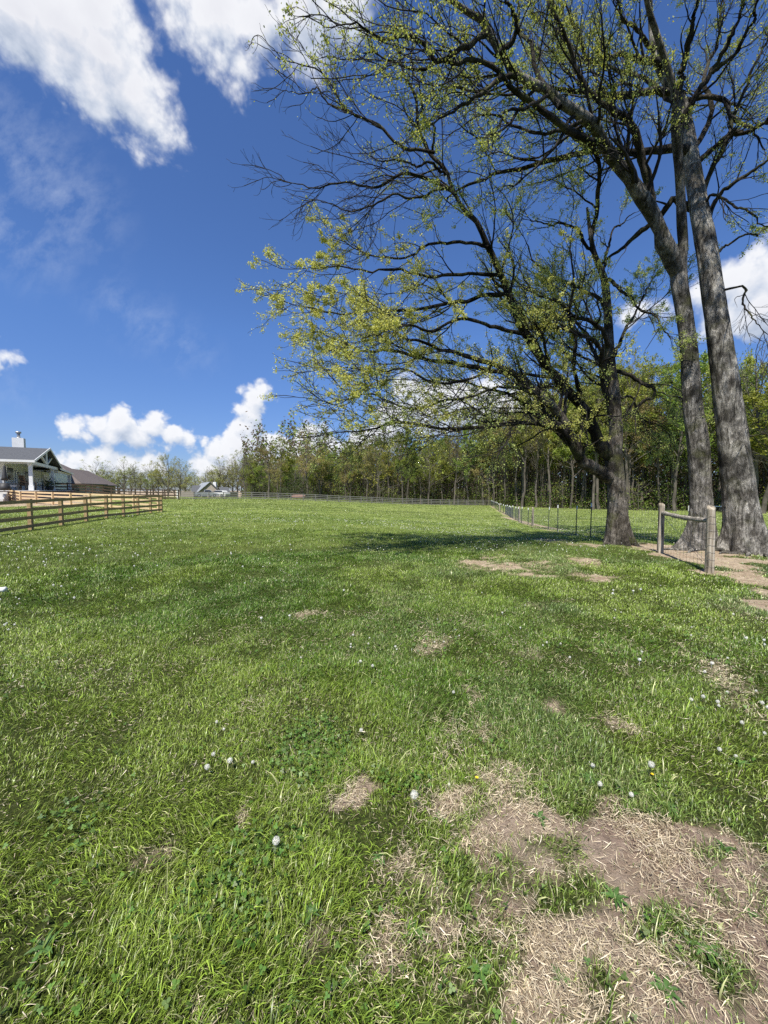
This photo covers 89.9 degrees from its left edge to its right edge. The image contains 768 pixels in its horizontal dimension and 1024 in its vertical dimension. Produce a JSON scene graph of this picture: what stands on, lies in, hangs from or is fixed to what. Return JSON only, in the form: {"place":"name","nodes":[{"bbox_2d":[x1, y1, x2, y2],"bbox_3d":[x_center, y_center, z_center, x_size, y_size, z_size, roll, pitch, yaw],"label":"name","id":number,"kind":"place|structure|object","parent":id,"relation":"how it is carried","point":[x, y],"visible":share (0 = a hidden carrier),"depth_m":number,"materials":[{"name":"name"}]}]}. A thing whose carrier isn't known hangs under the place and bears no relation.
{"place":"outdoors","nodes":[
{"label":"outdoors","id":0,"kind":"place"},
{"bbox_2d":[0,491,767,1023],"bbox_3d":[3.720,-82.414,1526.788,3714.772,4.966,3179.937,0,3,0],"label":"ground","id":1,"kind":"structure","parent":0,"point":[606,859],"depth_m":2.00,"materials":[{"name":"green plant"}]},
{"bbox_2d":[0,431,75,500],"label":"farmhouse","id":2,"kind":"object","parent":1,"relation":"on","point":[18,457],"visible":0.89,"depth_m":44.29,"materials":[{"name":"white wood"}]},
{"bbox_2d":[0,464,10,489],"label":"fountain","id":3,"kind":"object","parent":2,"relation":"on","point":[4,485],"visible":1,"depth_m":37.20,"materials":[{"name":"grey stone"}]},
{"bbox_2d":[18,475,36,489],"bbox_3d":[-40.306,-3.286,43.487,1.230,1.666,1.203,2,4,25],"label":"porch chair","id":4,"kind":"object","parent":2,"relation":"on","point":[22,482],"visible":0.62,"depth_m":43.05,"materials":[{"name":"black wicker"}]},
{"bbox_2d":[37,476,57,489],"bbox_3d":[-40.923,-3.505,47.282,2.246,1.794,2.476,3,4,39],"label":"shrub","id":5,"kind":"object","parent":2,"relation":"on","point":[48,487],"visible":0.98,"depth_m":46.95,"materials":[{"name":"green plant"}]},
{"bbox_2d":[23,928,64,969],"bbox_3d":[-1.186,1.512,1.337,0.095,0.013,0.125,0,3,-4],"label":"weed rosette","id":6,"kind":"object","parent":1,"relation":"on","point":[47,947],"visible":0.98,"depth_m":1.33,"materials":[{"name":"green plant"}]},
{"bbox_2d":[0,495,162,531],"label":"board fence","id":7,"kind":"object","parent":1,"relation":"on","point":[30,517],"visible":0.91,"depth_m":17.75,"materials":[{"name":"brown wood"}]},
{"bbox_2d":[9,490,159,511],"bbox_3d":[-31.390,-1.447,35.530,32.483,2.206,0.168,2,4,25],"label":"board fence","id":8,"kind":"object","parent":1,"relation":"on","point":[20,497],"visible":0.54,"depth_m":33.47,"materials":[{"name":"brown wood"}]},
{"bbox_2d":[61,464,119,493],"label":"brick house","id":9,"kind":"structure","parent":1,"relation":"on","point":[83,477],"depth_m":81.55,"materials":[{"name":"brown"}]},
{"bbox_2d":[47,482,178,499],"bbox_3d":[-41.343,-3.137,60.161,16.979,2.801,0.180,-3,4,-43],"label":"board fence","id":10,"kind":"object","parent":1,"relation":"on","point":[119,491],"visible":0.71,"depth_m":59.97,"materials":[{"name":"brown wood"}]},
{"bbox_2d":[58,484,176,497],"bbox_3d":[-44.694,-3.411,65.153,17.559,2.770,0.180,-2,4,-33],"label":"board fence","id":11,"kind":"object","parent":1,"relation":"on","point":[116,490],"visible":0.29,"depth_m":64.54,"materials":[{"name":"brown wood"}]},
{"bbox_2d":[98,456,144,493],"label":"tree","id":12,"kind":"object","parent":1,"relation":"on","point":[124,484],"visible":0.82,"depth_m":150.87,"materials":[{"name":"green plant"}]},
{"bbox_2d":[132,471,157,493],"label":"tree","id":13,"kind":"object","parent":1,"relation":"on","point":[145,483],"visible":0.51,"depth_m":158.46,"materials":[{"name":"green plant"}]},
{"bbox_2d":[142,469,167,494],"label":"tree","id":14,"kind":"object","parent":1,"relation":"on","point":[152,479],"visible":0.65,"depth_m":150.47,"materials":[{"name":"green plant"}]},
{"bbox_2d":[147,452,192,496],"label":"tree","id":15,"kind":"object","parent":1,"relation":"on","point":[170,470],"visible":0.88,"depth_m":124.39,"materials":[{"name":"green plant"}]},
{"bbox_2d":[165,458,197,496],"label":"tree","id":16,"kind":"object","parent":1,"relation":"on","point":[180,480],"visible":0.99,"depth_m":118.73,"materials":[{"name":"green plant"}]},
{"bbox_2d":[181,482,236,496],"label":"gabled house","id":17,"kind":"structure","parent":1,"relation":"on","point":[203,486],"depth_m":113.26,"materials":[{"name":"beige brick"}]},
{"bbox_2d":[191,456,238,489],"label":"tree","id":18,"kind":"object","parent":1,"relation":"on","point":[217,480],"visible":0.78,"depth_m":152.09,"materials":[{"name":"green plant"}]},
{"bbox_2d":[201,461,236,487],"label":"tree","id":19,"kind":"object","parent":1,"relation":"on","point":[223,477],"visible":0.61,"depth_m":155.96,"materials":[{"name":"green plant"}]},
{"bbox_2d":[217,458,246,491],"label":"tree","id":20,"kind":"object","parent":1,"relation":"on","point":[229,470],"visible":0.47,"depth_m":155.43,"materials":[{"name":"green plant"}]},
{"bbox_2d":[228,447,254,495],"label":"bare tree","id":21,"kind":"object","parent":1,"relation":"on","point":[242,464],"visible":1,"depth_m":109.43,"materials":[{"name":"plant"}]},
{"bbox_2d":[239,452,261,495],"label":"forest tree","id":22,"kind":"object","parent":1,"relation":"on","point":[250,480],"visible":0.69,"depth_m":121.58,"materials":[{"name":"green plant"}]},
{"bbox_2d":[251,462,272,497],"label":"forest tree","id":23,"kind":"object","parent":1,"relation":"on","point":[259,475],"visible":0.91,"depth_m":120.05,"materials":[{"name":"green plant"}]},
{"bbox_2d":[249,442,288,497],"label":"oak tree","id":24,"kind":"object","parent":1,"relation":"on","point":[268,463],"visible":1,"depth_m":103.12,"materials":[{"name":"green plant"}]},
{"bbox_2d":[263,459,287,497],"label":"oak tree","id":25,"kind":"object","parent":1,"relation":"on","point":[277,477],"visible":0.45,"depth_m":117.98,"materials":[{"name":"green plant"}]},
{"bbox_2d":[269,435,299,497],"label":"forest tree","id":26,"kind":"object","parent":1,"relation":"on","point":[290,462],"visible":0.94,"depth_m":105.50,"materials":[{"name":"green plant"}]},
{"bbox_2d":[279,471,307,497],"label":"cedar tree","id":27,"kind":"object","parent":1,"relation":"on","point":[293,484],"visible":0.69,"depth_m":102.16,"materials":[{"name":"green plant"}]},
{"bbox_2d":[290,475,318,497],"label":"cedar tree","id":28,"kind":"object","parent":1,"relation":"on","point":[303,487],"visible":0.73,"depth_m":100.54,"materials":[{"name":"green plant"}]},
{"bbox_2d":[298,899,323,924],"bbox_3d":[-0.283,1.506,1.452,0.109,0.011,0.083,-2,4,-29],"label":"weed rosette","id":29,"kind":"object","parent":1,"relation":"on","point":[309,907],"visible":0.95,"depth_m":1.45,"materials":[{"name":"green plant"}]},
{"bbox_2d":[295,431,328,498],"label":"oak tree","id":30,"kind":"object","parent":1,"relation":"on","point":[307,463],"visible":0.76,"depth_m":104.84,"materials":[{"name":"green plant"}]},
{"bbox_2d":[298,438,328,497],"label":"forest tree","id":31,"kind":"object","parent":1,"relation":"on","point":[314,473],"visible":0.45,"depth_m":111.82,"materials":[{"name":"green plant"}]},
{"bbox_2d":[308,450,334,499],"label":"oak tree","id":32,"kind":"object","parent":1,"relation":"on","point":[326,473],"visible":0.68,"depth_m":113.29,"materials":[{"name":"green plant"}]},
{"bbox_2d":[321,452,340,498],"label":"forest tree","id":33,"kind":"object","parent":1,"relation":"on","point":[328,476],"visible":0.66,"depth_m":116.10,"materials":[{"name":"green plant"}]},
{"bbox_2d":[189,491,490,504],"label":"board fence","id":34,"kind":"object","parent":1,"relation":"on","point":[315,498],"visible":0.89,"depth_m":79.26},
{"bbox_2d":[337,454,359,500],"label":"oak tree","id":35,"kind":"object","parent":1,"relation":"on","point":[346,478],"visible":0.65,"depth_m":110.66,"materials":[{"name":"green plant"}]},
{"bbox_2d":[339,962,359,989],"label":"weed rosette","id":36,"kind":"object","parent":1,"relation":"on","point":[343,980],"visible":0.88,"depth_m":1.25,"materials":[{"name":"green plant"}]},
{"bbox_2d":[338,435,361,491],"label":"forest tree","id":37,"kind":"object","parent":1,"relation":"on","point":[342,453],"visible":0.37,"depth_m":113.83,"materials":[{"name":"green plant"}]},
{"bbox_2d":[0,509,720,551],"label":"white flowers","id":38,"kind":"object","parent":1,"relation":"on","point":[387,524],"visible":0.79,"depth_m":18.52,"materials":[{"name":"white plant"}]},
{"bbox_2d":[351,435,379,501],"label":"oak tree","id":39,"kind":"object","parent":1,"relation":"on","point":[368,465],"visible":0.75,"depth_m":105.92,"materials":[{"name":"plant"}]},
{"bbox_2d":[357,436,378,495],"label":"forest tree","id":40,"kind":"object","parent":1,"relation":"on","point":[366,463],"visible":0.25,"depth_m":112.01,"materials":[{"name":"green plant"}]},
{"bbox_2d":[368,445,386,501],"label":"bare tree","id":41,"kind":"object","parent":1,"relation":"on","point":[377,467],"visible":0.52,"depth_m":107.18,"materials":[{"name":"plant"}]},
{"bbox_2d":[357,469,400,501],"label":"sapling","id":42,"kind":"object","parent":1,"relation":"on","point":[376,481],"visible":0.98,"depth_m":96.55,"materials":[{"name":"green plant"}]},
{"bbox_2d":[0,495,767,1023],"bbox_3d":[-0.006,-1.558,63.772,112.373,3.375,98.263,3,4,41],"label":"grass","id":43,"kind":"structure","parent":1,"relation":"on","point":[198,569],"depth_m":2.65,"materials":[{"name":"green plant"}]},
{"bbox_2d":[0,546,767,1023],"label":"straw","id":44,"kind":"object","parent":1,"relation":"on","point":[554,930],"visible":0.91,"depth_m":1.47,"materials":[{"name":"beige plant"}]},
{"bbox_2d":[0,589,767,1023],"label":"clover","id":45,"kind":"object","parent":1,"relation":"on","point":[234,881],"visible":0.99,"depth_m":1.69,"materials":[{"name":"green plant"}]},
{"bbox_2d":[9,619,766,1022],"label":"soil crumbs","id":46,"kind":"object","parent":1,"relation":"on","point":[539,871],"visible":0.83,"depth_m":1.57,"materials":[{"name":"brown soil"}]},
{"bbox_2d":[380,438,398,499],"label":"forest tree","id":47,"kind":"object","parent":1,"relation":"on","point":[390,471],"visible":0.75,"depth_m":108.30,"materials":[{"name":"green plant"}]},
{"bbox_2d":[374,430,408,502],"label":"oak tree","id":48,"kind":"object","parent":1,"relation":"on","point":[397,481],"visible":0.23,"depth_m":111.83,"materials":[{"name":"green plant"}]},
{"bbox_2d":[394,425,427,502],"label":"forest tree","id":49,"kind":"object","parent":1,"relation":"on","point":[404,457],"visible":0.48,"depth_m":104.50,"materials":[{"name":"green plant"}]},
{"bbox_2d":[396,442,426,503],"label":"forest tree","id":50,"kind":"object","parent":1,"relation":"on","point":[414,469],"visible":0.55,"depth_m":103.80,"materials":[{"name":"green plant"}]},
{"bbox_2d":[399,918,430,945],"bbox_3d":[0.106,1.511,1.372,0.095,0.012,0.110,-3,4,-42],"label":"weed rosette","id":51,"kind":"object","parent":1,"relation":"on","point":[416,930],"visible":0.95,"depth_m":1.38,"materials":[{"name":"green plant"}]},
{"bbox_2d":[406,446,432,503],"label":"forest tree","id":52,"kind":"object","parent":1,"relation":"on","point":[420,474],"visible":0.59,"depth_m":102.88,"materials":[{"name":"green plant"}]},
{"bbox_2d":[420,441,439,503],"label":"forest tree","id":53,"kind":"object","parent":1,"relation":"on","point":[429,450],"visible":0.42,"depth_m":106.04,"materials":[{"name":"green plant"}]},
{"bbox_2d":[415,450,454,503],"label":"tree","id":54,"kind":"object","parent":1,"relation":"on","point":[438,463],"visible":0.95,"depth_m":97.52,"materials":[{"name":"green plant"}]},
{"bbox_2d":[425,446,452,503],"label":"forest tree","id":55,"kind":"object","parent":1,"relation":"on","point":[440,471],"visible":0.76,"depth_m":102.47,"materials":[{"name":"green plant"}]},
{"bbox_2d":[432,435,454,502],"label":"forest tree","id":56,"kind":"object","parent":1,"relation":"on","point":[442,441],"visible":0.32,"depth_m":107.46,"materials":[{"name":"green plant"}]},
{"bbox_2d":[442,452,469,503],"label":"forest tree","id":57,"kind":"object","parent":1,"relation":"on","point":[452,478],"visible":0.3,"depth_m":106.59,"materials":[{"name":"green plant"}]},
{"bbox_2d":[440,421,476,503],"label":"tree","id":58,"kind":"object","parent":1,"relation":"on","point":[456,453],"visible":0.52,"depth_m":101.08,"materials":[{"name":"green plant"}]},
{"bbox_2d":[443,421,476,503],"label":"oak tree","id":59,"kind":"object","parent":1,"relation":"on","point":[459,454],"visible":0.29,"depth_m":105.64,"materials":[{"name":"green plant"}]},
{"bbox_2d":[444,420,482,503],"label":"forest tree","id":60,"kind":"object","parent":1,"relation":"on","point":[466,472],"visible":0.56,"depth_m":98.19,"materials":[{"name":"green plant"}]},
{"bbox_2d":[227,0,721,546],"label":"tree","id":61,"kind":"object","parent":1,"relation":"on","point":[547,318],"visible":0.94,"depth_m":9.60,"materials":[{"name":"green plant"}]},
{"bbox_2d":[460,411,498,501],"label":"forest tree","id":62,"kind":"object","parent":1,"relation":"on","point":[478,443],"visible":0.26,"depth_m":98.38,"materials":[{"name":"green plant"}]},
{"bbox_2d":[467,958,494,993],"bbox_3d":[0.316,1.516,1.264,0.088,0.013,0.080,1,4,25],"label":"weed rosette","id":63,"kind":"object","parent":1,"relation":"on","point":[484,970],"visible":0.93,"depth_m":1.27,"materials":[{"name":"green plant"}]},
{"bbox_2d":[459,444,502,503],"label":"oak tree","id":64,"kind":"object","parent":1,"relation":"on","point":[475,472],"visible":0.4,"depth_m":97.13,"materials":[{"name":"green plant"}]},
{"bbox_2d":[479,423,506,504],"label":"forest tree","id":65,"kind":"object","parent":1,"relation":"on","point":[489,440],"visible":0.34,"depth_m":94.48,"materials":[{"name":"green plant"}]},
{"bbox_2d":[238,365,767,510],"bbox_3d":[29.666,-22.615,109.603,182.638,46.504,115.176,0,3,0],"label":"undergrowth","id":66,"kind":"object","parent":1,"relation":"on","point":[648,502],"visible":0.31,"depth_m":104.14,"materials":[{"name":"green plant"}]},
{"bbox_2d":[492,439,515,504],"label":"tree","id":67,"kind":"object","parent":1,"relation":"on","point":[504,473],"visible":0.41,"depth_m":92.98,"materials":[{"name":"green plant"}]},
{"bbox_2d":[243,451,767,509],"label":"undergrowth","id":68,"kind":"object","parent":1,"relation":"on","point":[476,479],"depth_m":93.05,"materials":[{"name":"green plant"}]},
{"bbox_2d":[497,406,528,505],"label":"forest tree","id":69,"kind":"object","parent":1,"relation":"on","point":[514,460],"visible":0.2,"depth_m":87.79,"materials":[{"name":"green plant"}]},
{"bbox_2d":[500,377,540,506],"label":"forest tree","id":70,"kind":"object","parent":1,"relation":"on","point":[519,441],"visible":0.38,"depth_m":81.65,"materials":[{"name":"green plant"}]},
{"bbox_2d":[275,0,767,553],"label":"tree","id":71,"kind":"object","parent":1,"relation":"on","point":[673,254],"visible":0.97,"depth_m":8.47,"materials":[{"name":"grey plant"}]},
{"bbox_2d":[493,379,549,506],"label":"oak tree","id":72,"kind":"object","parent":1,"relation":"on","point":[522,461],"visible":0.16,"depth_m":86.24,"materials":[{"name":"green plant"}]},
{"bbox_2d":[500,406,544,504],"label":"forest tree","id":73,"kind":"object","parent":1,"relation":"on","point":[528,464],"visible":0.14,"depth_m":89.19,"materials":[{"name":"green plant"}]},
{"bbox_2d":[518,410,550,507],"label":"tree","id":74,"kind":"object","parent":1,"relation":"on","point":[536,464],"visible":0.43,"depth_m":80.23,"materials":[{"name":"green plant"}]},
{"bbox_2d":[525,389,568,507],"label":"forest tree","id":75,"kind":"object","parent":1,"relation":"on","point":[549,445],"visible":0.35,"depth_m":77.59,"materials":[{"name":"green plant"}]},
{"bbox_2d":[530,417,564,498],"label":"forest tree","id":76,"kind":"object","parent":1,"relation":"on","point":[542,460],"visible":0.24,"depth_m":85.04,"materials":[{"name":"green plant"}]},
{"bbox_2d":[535,391,564,506],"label":"forest tree","id":77,"kind":"object","parent":1,"relation":"on","point":[554,394],"visible":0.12,"depth_m":80.23,"materials":[{"name":"green plant"}]},
{"bbox_2d":[551,396,571,500],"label":"forest tree","id":78,"kind":"object","parent":1,"relation":"on","point":[556,444],"visible":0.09,"depth_m":86.84,"materials":[{"name":"green plant"}]},
{"bbox_2d":[548,964,575,990],"bbox_3d":[0.571,1.521,1.249,0.073,0.009,0.084,-2,4,-36],"label":"weed rosette","id":79,"kind":"object","parent":1,"relation":"on","point":[559,978],"visible":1,"depth_m":1.25,"materials":[{"name":"green plant"}]},
{"bbox_2d":[540,369,589,507],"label":"oak tree","id":80,"kind":"object","parent":1,"relation":"on","point":[564,472],"visible":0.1,"depth_m":79.11,"materials":[{"name":"green plant"}]},
{"bbox_2d":[381,0,767,556],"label":"tree","id":81,"kind":"object","parent":1,"relation":"on","point":[744,530],"visible":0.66,"depth_m":9.76,"materials":[{"name":"grey plant"}]},
{"bbox_2d":[550,402,601,508],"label":"forest tree","id":82,"kind":"object","parent":1,"relation":"on","point":[565,450],"visible":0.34,"depth_m":74.17,"materials":[{"name":"green plant"}]},
{"bbox_2d":[570,364,626,508],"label":"forest tree","id":83,"kind":"object","parent":1,"relation":"on","point":[586,453],"visible":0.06,"depth_m":73.51,"materials":[{"name":"green plant"}]},
{"bbox_2d":[570,352,630,509],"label":"forest tree","id":84,"kind":"object","parent":1,"relation":"on","point":[597,479],"visible":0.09,"depth_m":71.11,"materials":[{"name":"green plant"}]},
{"bbox_2d":[574,373,628,509],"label":"forest tree","id":85,"kind":"object","parent":1,"relation":"on","point":[596,393],"visible":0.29,"depth_m":68.76,"materials":[{"name":"green plant"}]},
{"bbox_2d":[491,500,715,573],"bbox_3d":[15.915,-0.800,50.255,0.804,3.453,88.047,1,3,13],"label":"wire fence","id":86,"kind":"object","parent":1,"relation":"on","point":[709,520],"visible":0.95,"depth_m":9.47,"materials":[{"name":"grey wood"}]},
{"bbox_2d":[600,882,631,912],"bbox_3d":[0.908,1.505,1.508,0.091,0.012,0.121,-1,3,-23],"label":"weed rosette","id":87,"kind":"object","parent":1,"relation":"on","point":[616,896],"visible":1,"depth_m":1.51,"materials":[{"name":"green plant"}]},
{"bbox_2d":[588,341,655,505],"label":"forest tree","id":88,"kind":"object","parent":1,"relation":"on","point":[628,391],"visible":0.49,"depth_m":66.93,"materials":[{"name":"green plant"}]},
{"bbox_2d":[623,403,659,509],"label":"forest tree","id":89,"kind":"object","parent":1,"relation":"on","point":[633,469],"visible":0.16,"depth_m":69.74,"materials":[{"name":"green plant"}]},
{"bbox_2d":[623,389,677,509],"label":"oak tree","id":90,"kind":"object","parent":1,"relation":"on","point":[629,459],"visible":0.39,"depth_m":67.06,"materials":[{"name":"green plant"}]},
{"bbox_2d":[623,378,680,507],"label":"forest tree","id":91,"kind":"object","parent":1,"relation":"on","point":[655,415],"visible":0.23,"depth_m":67.23,"materials":[{"name":"green plant"}]},
{"bbox_2d":[629,353,676,509],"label":"forest tree","id":92,"kind":"object","parent":1,"relation":"on","point":[652,372],"visible":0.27,"depth_m":69.26,"materials":[{"name":"green plant"}]},
{"bbox_2d":[647,967,686,1012],"bbox_3d":[0.901,1.521,1.231,0.087,0.012,0.116,-1,3,-22],"label":"weed rosette","id":93,"kind":"object","parent":1,"relation":"on","point":[666,984],"visible":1,"depth_m":1.23,"materials":[{"name":"green plant"}]},
{"bbox_2d":[644,355,714,509],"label":"forest tree","id":94,"kind":"object","parent":1,"relation":"on","point":[670,382],"visible":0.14,"depth_m":67.33,"materials":[{"name":"green plant"}]},
{"bbox_2d":[655,397,712,509],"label":"forest tree","id":95,"kind":"object","parent":1,"relation":"on","point":[686,473],"visible":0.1,"depth_m":69.04,"materials":[{"name":"green plant"}]},
{"bbox_2d":[655,335,715,510],"bbox_3d":[47.758,-14.103,60.717,10.887,28.749,8.635,-3,4,-43],"label":"forest tree","id":96,"kind":"object","parent":1,"relation":"on","point":[703,357],"visible":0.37,"depth_m":60.60,"materials":[{"name":"green plant"}]},
{"bbox_2d":[665,395,716,480],"bbox_3d":[53.142,-9.939,65.297,9.588,19.749,8.172,-2,4,-37],"label":"forest tree","id":97,"kind":"object","parent":1,"relation":"on","point":[685,450],"visible":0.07,"depth_m":64.27,"materials":[{"name":"green plant"}]},
{"bbox_2d":[685,939,725,970],"bbox_3d":[1.119,1.516,1.320,0.104,0.012,0.089,0,3,-7],"label":"weed rosette","id":98,"kind":"object","parent":1,"relation":"on","point":[711,950],"visible":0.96,"depth_m":1.33,"materials":[{"name":"green plant"}]},
{"bbox_2d":[685,359,767,471],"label":"forest tree","id":99,"kind":"object","parent":1,"relation":"on","point":[750,389],"visible":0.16,"depth_m":59.19,"materials":[{"name":"green plant"}]},
{"bbox_2d":[702,365,754,508],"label":"forest tree","id":100,"kind":"object","parent":1,"relation":"on","point":[719,491],"visible":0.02,"depth_m":67.34,"materials":[{"name":"green plant"}]},
{"bbox_2d":[700,354,762,510],"bbox_3d":[53.883,-13.794,62.201,9.439,27.977,11.900,1,3,16],"label":"forest tree","id":101,"kind":"object","parent":1,"relation":"on","point":[706,391],"visible":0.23,"depth_m":61.95,"materials":[{"name":"green plant"}]},
{"bbox_2d":[708,343,767,441],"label":"forest tree","id":102,"kind":"object","parent":1,"relation":"on","point":[750,359],"visible":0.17,"depth_m":63.67,"materials":[{"name":"green plant"}]},
{"bbox_2d":[711,336,767,489],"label":"tree","id":103,"kind":"object","parent":1,"relation":"on","point":[757,423],"visible":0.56,"depth_m":55.02,"materials":[{"name":"green plant"}]},
{"bbox_2d":[742,382,767,513],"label":"forest tree","id":104,"kind":"object","parent":1,"relation":"on","point":[753,399],"visible":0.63,"depth_m":53.84,"materials":[{"name":"green plant"}]},
{"bbox_2d":[0,0,767,490],"label":"sky","id":105,"kind":"structure","parent":0,"point":[126,243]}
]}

